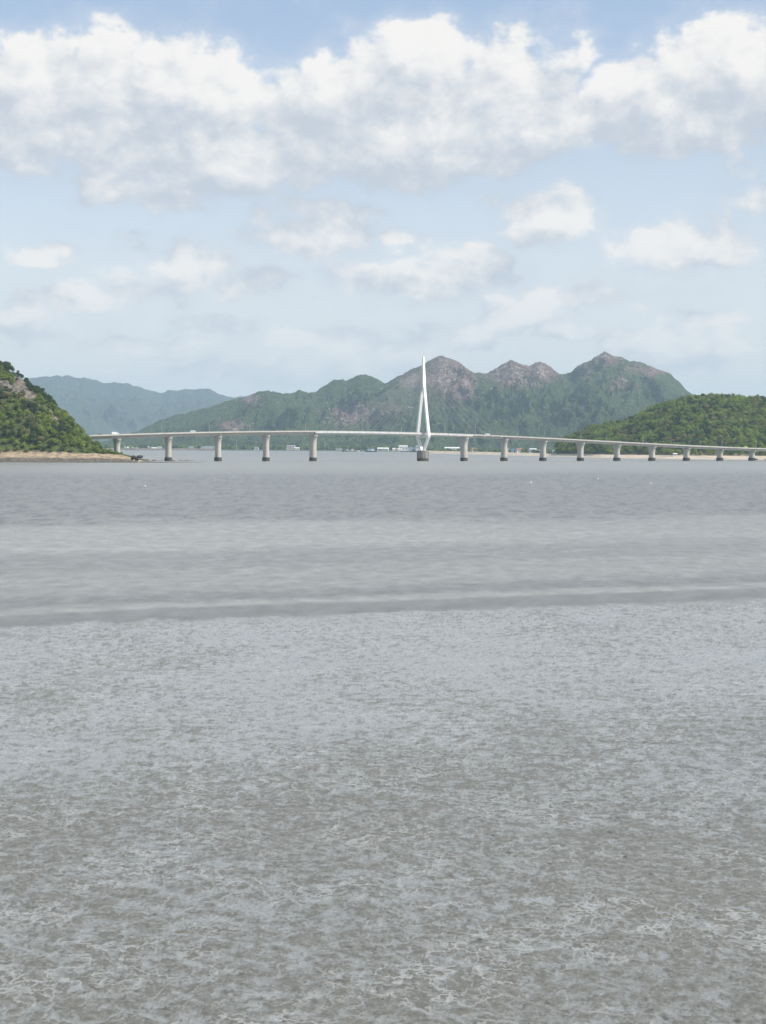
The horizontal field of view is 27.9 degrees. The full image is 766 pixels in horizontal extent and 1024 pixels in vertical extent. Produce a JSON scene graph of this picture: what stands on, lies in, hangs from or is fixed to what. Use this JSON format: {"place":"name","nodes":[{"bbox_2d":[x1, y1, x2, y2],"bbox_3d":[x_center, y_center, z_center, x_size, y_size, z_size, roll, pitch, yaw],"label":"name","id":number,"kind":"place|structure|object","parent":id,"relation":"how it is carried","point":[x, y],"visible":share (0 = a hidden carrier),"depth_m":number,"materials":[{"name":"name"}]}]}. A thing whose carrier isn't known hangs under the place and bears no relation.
{"place":"outdoors","nodes":[
{"label":"outdoors","id":0,"kind":"place"},
{"bbox_2d":[0,368,149,462],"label":"headland","id":1,"kind":"structure","parent":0,"point":[56,455],"depth_m":1510.27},
{"bbox_2d":[0,414,6,419],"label":"broadleaf tree","id":2,"kind":"object","parent":1,"relation":"on","point":[3,416],"visible":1,"depth_m":1530.83,"materials":[{"name":"green plant"}]},
{"bbox_2d":[4,420,9,427],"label":"broadleaf tree","id":3,"kind":"object","parent":1,"relation":"on","point":[6,424],"visible":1,"depth_m":1522.64,"materials":[{"name":"green plant"}]},
{"bbox_2d":[2,374,11,378],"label":"broadleaf tree","id":4,"kind":"object","parent":1,"relation":"on","point":[5,376],"visible":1,"depth_m":1585.44,"materials":[{"name":"green plant"}]},
{"bbox_2d":[3,391,12,396],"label":"broadleaf tree","id":5,"kind":"object","parent":1,"relation":"on","point":[7,394],"visible":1,"depth_m":1557.90,"materials":[{"name":"green plant"}]},
{"bbox_2d":[7,428,15,435],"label":"broadleaf tree","id":6,"kind":"object","parent":1,"relation":"on","point":[12,432],"visible":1,"depth_m":1514.40,"materials":[{"name":"green plant"}]},
{"bbox_2d":[8,410,16,416],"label":"broadleaf tree","id":7,"kind":"object","parent":1,"relation":"on","point":[11,413],"visible":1,"depth_m":1535.38,"materials":[{"name":"green plant"}]},
{"bbox_2d":[14,401,22,410],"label":"broadleaf tree","id":8,"kind":"object","parent":1,"relation":"on","point":[17,404],"visible":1,"depth_m":1549.15,"materials":[{"name":"green plant"}]},
{"bbox_2d":[15,392,23,398],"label":"broadleaf tree","id":9,"kind":"object","parent":1,"relation":"on","point":[19,394],"visible":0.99,"depth_m":1563.47,"materials":[{"name":"green plant"}]},
{"bbox_2d":[20,427,29,435],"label":"broadleaf tree","id":10,"kind":"object","parent":1,"relation":"on","point":[26,431],"visible":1,"depth_m":1516.65,"materials":[{"name":"green plant"}]},
{"bbox_2d":[21,434,29,440],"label":"broadleaf tree","id":11,"kind":"object","parent":1,"relation":"on","point":[25,436],"visible":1,"depth_m":1511.30,"materials":[{"name":"green plant"}]},
{"bbox_2d":[23,419,32,425],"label":"broadleaf tree","id":12,"kind":"object","parent":1,"relation":"on","point":[29,421],"visible":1,"depth_m":1529.04,"materials":[{"name":"green plant"}]},
{"bbox_2d":[27,413,35,420],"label":"broadleaf tree","id":13,"kind":"object","parent":1,"relation":"on","point":[32,417],"visible":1,"depth_m":1537.90,"materials":[{"name":"green plant"}]},
{"bbox_2d":[27,424,35,432],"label":"broadleaf tree","id":14,"kind":"object","parent":1,"relation":"on","point":[31,427],"visible":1,"depth_m":1524.28,"materials":[{"name":"green plant"}]},
{"bbox_2d":[27,434,36,441],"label":"broadleaf tree","id":15,"kind":"object","parent":1,"relation":"on","point":[32,438],"visible":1,"depth_m":1510.29,"materials":[{"name":"green plant"}]},
{"bbox_2d":[32,397,40,405],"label":"broadleaf tree","id":16,"kind":"object","parent":1,"relation":"on","point":[36,400],"visible":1,"depth_m":1558.37,"materials":[{"name":"green plant"}]},
{"bbox_2d":[33,411,41,417],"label":"broadleaf tree","id":17,"kind":"object","parent":1,"relation":"on","point":[39,415],"visible":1,"depth_m":1543.27,"materials":[{"name":"green plant"}]},
{"bbox_2d":[36,441,42,447],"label":"broadleaf tree","id":18,"kind":"object","parent":1,"relation":"on","point":[38,445],"visible":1,"depth_m":1504.74,"materials":[{"name":"green plant"}]},
{"bbox_2d":[36,424,44,430],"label":"broadleaf tree","id":19,"kind":"object","parent":1,"relation":"on","point":[39,427],"visible":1,"depth_m":1525.05,"materials":[{"name":"green plant"}]},
{"bbox_2d":[36,435,45,441],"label":"broadleaf tree","id":20,"kind":"object","parent":1,"relation":"on","point":[41,438],"visible":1,"depth_m":1511.60,"materials":[{"name":"green plant"}]},
{"bbox_2d":[38,396,46,404],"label":"broadleaf tree","id":21,"kind":"object","parent":1,"relation":"on","point":[41,400],"visible":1,"depth_m":1567.14,"materials":[{"name":"green plant"}]},
{"bbox_2d":[45,426,53,433],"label":"broadleaf tree","id":22,"kind":"object","parent":1,"relation":"on","point":[49,428],"visible":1,"depth_m":1524.63,"materials":[{"name":"green plant"}]},
{"bbox_2d":[51,430,59,436],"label":"broadleaf tree","id":23,"kind":"object","parent":1,"relation":"on","point":[53,432],"visible":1,"depth_m":1522.53,"materials":[{"name":"green plant"}]},
{"bbox_2d":[53,437,60,445],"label":"broadleaf tree","id":24,"kind":"object","parent":1,"relation":"on","point":[56,441],"visible":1,"depth_m":1513.26,"materials":[{"name":"green plant"}]},
{"bbox_2d":[53,409,61,415],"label":"broadleaf tree","id":25,"kind":"object","parent":1,"relation":"on","point":[57,412],"visible":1,"depth_m":1571.24,"materials":[{"name":"green plant"}]},
{"bbox_2d":[58,431,66,440],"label":"broadleaf tree","id":26,"kind":"object","parent":1,"relation":"on","point":[62,435],"visible":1,"depth_m":1523.39,"materials":[{"name":"green plant"}]},
{"bbox_2d":[61,425,69,433],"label":"broadleaf tree","id":27,"kind":"object","parent":1,"relation":"on","point":[65,429],"visible":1,"depth_m":1532.83,"materials":[{"name":"green plant"}]},
{"bbox_2d":[70,440,78,446],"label":"broadleaf tree","id":28,"kind":"object","parent":1,"relation":"on","point":[74,442],"visible":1,"depth_m":1519.34,"materials":[{"name":"green plant"}]},
{"bbox_2d":[78,433,85,439],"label":"broadleaf tree","id":29,"kind":"object","parent":1,"relation":"on","point":[81,435],"visible":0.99,"depth_m":1539.24,"materials":[{"name":"green plant"}]},
{"bbox_2d":[23,375,244,441],"bbox_3d":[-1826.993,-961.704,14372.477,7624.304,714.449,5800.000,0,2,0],"label":"distant mountains","id":30,"kind":"structure","parent":0,"point":[93,407],"depth_m":13954.31,"materials":[{"name":"green plant"}]},
{"bbox_2d":[221,449,527,452],"bbox_3d":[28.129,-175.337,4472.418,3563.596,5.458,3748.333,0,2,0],"label":"coastal plain","id":31,"kind":"structure","parent":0,"point":[300,450],"depth_m":5250.25,"materials":[{"name":"green plant"}]},
{"bbox_2d":[103,448,214,450],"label":"sea wall","id":32,"kind":"structure","parent":31,"relation":"on","point":[194,449],"depth_m":4965.51,"materials":[{"name":"concrete"}]},
{"bbox_2d":[286,445,295,449],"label":"warehouse","id":33,"kind":"structure","parent":31,"relation":"on","point":[290,447],"depth_m":5276.69,"materials":[{"name":"white concrete"}]},
{"bbox_2d":[101,443,554,452],"bbox_3d":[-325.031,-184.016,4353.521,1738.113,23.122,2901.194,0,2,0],"label":"shoreline woods","id":34,"kind":"object","parent":31,"relation":"on","point":[281,447],"visible":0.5,"depth_m":5343.74,"materials":[{"name":"green plant"}]},
{"bbox_2d":[377,447,388,450],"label":"long shed","id":35,"kind":"structure","parent":31,"relation":"on","point":[382,449],"depth_m":5229.57,"materials":[{"name":"white metal"}]},
{"bbox_2d":[398,445,407,450],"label":"factory","id":36,"kind":"structure","parent":31,"relation":"on","point":[403,447],"depth_m":5186.42,"materials":[{"name":"white concrete"}]},
{"bbox_2d":[444,447,459,449],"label":"long shed","id":37,"kind":"structure","parent":31,"relation":"on","point":[453,448],"depth_m":4320.62,"materials":[{"name":"white metal"}]},
{"bbox_2d":[515,448,521,452],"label":"house","id":38,"kind":"structure","parent":31,"relation":"on","point":[517,450],"depth_m":3493.29,"materials":[{"name":"white concrete"}]},
{"bbox_2d":[0,450,765,1023],"bbox_3d":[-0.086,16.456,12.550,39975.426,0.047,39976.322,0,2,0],"label":"sea","id":39,"kind":"structure","parent":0,"point":[362,738],"depth_m":89.04,"materials":[{"name":"grey liquid"}]},
{"bbox_2d":[128,462,195,462],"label":"reef","id":40,"kind":"object","parent":39,"relation":"on","point":[161,462],"visible":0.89,"depth_m":1502.79},
{"bbox_2d":[89,354,765,460],"bbox_3d":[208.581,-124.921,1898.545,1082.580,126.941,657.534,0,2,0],"label":"cable stayed bridge","id":41,"kind":"structure","parent":39,"relation":"on","point":[422,453],"depth_m":1797.91,"materials":[{"name":"concrete"}]},
{"bbox_2d":[0,0,765,397],"label":"sky","id":42,"kind":"structure","parent":0,"point":[230,198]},
{"bbox_2d":[100,351,694,449],"bbox_3d":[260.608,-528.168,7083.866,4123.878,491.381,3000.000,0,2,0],"label":"mountain range","id":43,"kind":"structure","parent":0,"point":[514,398],"depth_m":6650.89,"materials":[{"name":"green plant"}]},
{"bbox_2d":[429,451,765,459],"bbox_3d":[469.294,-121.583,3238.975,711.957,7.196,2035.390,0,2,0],"label":"beach","id":44,"kind":"structure","parent":0,"point":[621,456],"depth_m":2523.59,"materials":[{"name":"beige sand"}]},
{"bbox_2d":[556,399,765,455],"bbox_3d":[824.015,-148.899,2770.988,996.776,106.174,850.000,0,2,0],"label":"wooded hill","id":45,"kind":"structure","parent":0,"point":[671,432],"depth_m":2519.12,"materials":[{"name":"green plant"}]},
{"bbox_2d":[554,393,765,454],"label":"woodland","id":46,"kind":"object","parent":45,"relation":"on","point":[640,423],"visible":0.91,"depth_m":2604.89,"materials":[{"name":"green plant"}]}
]}

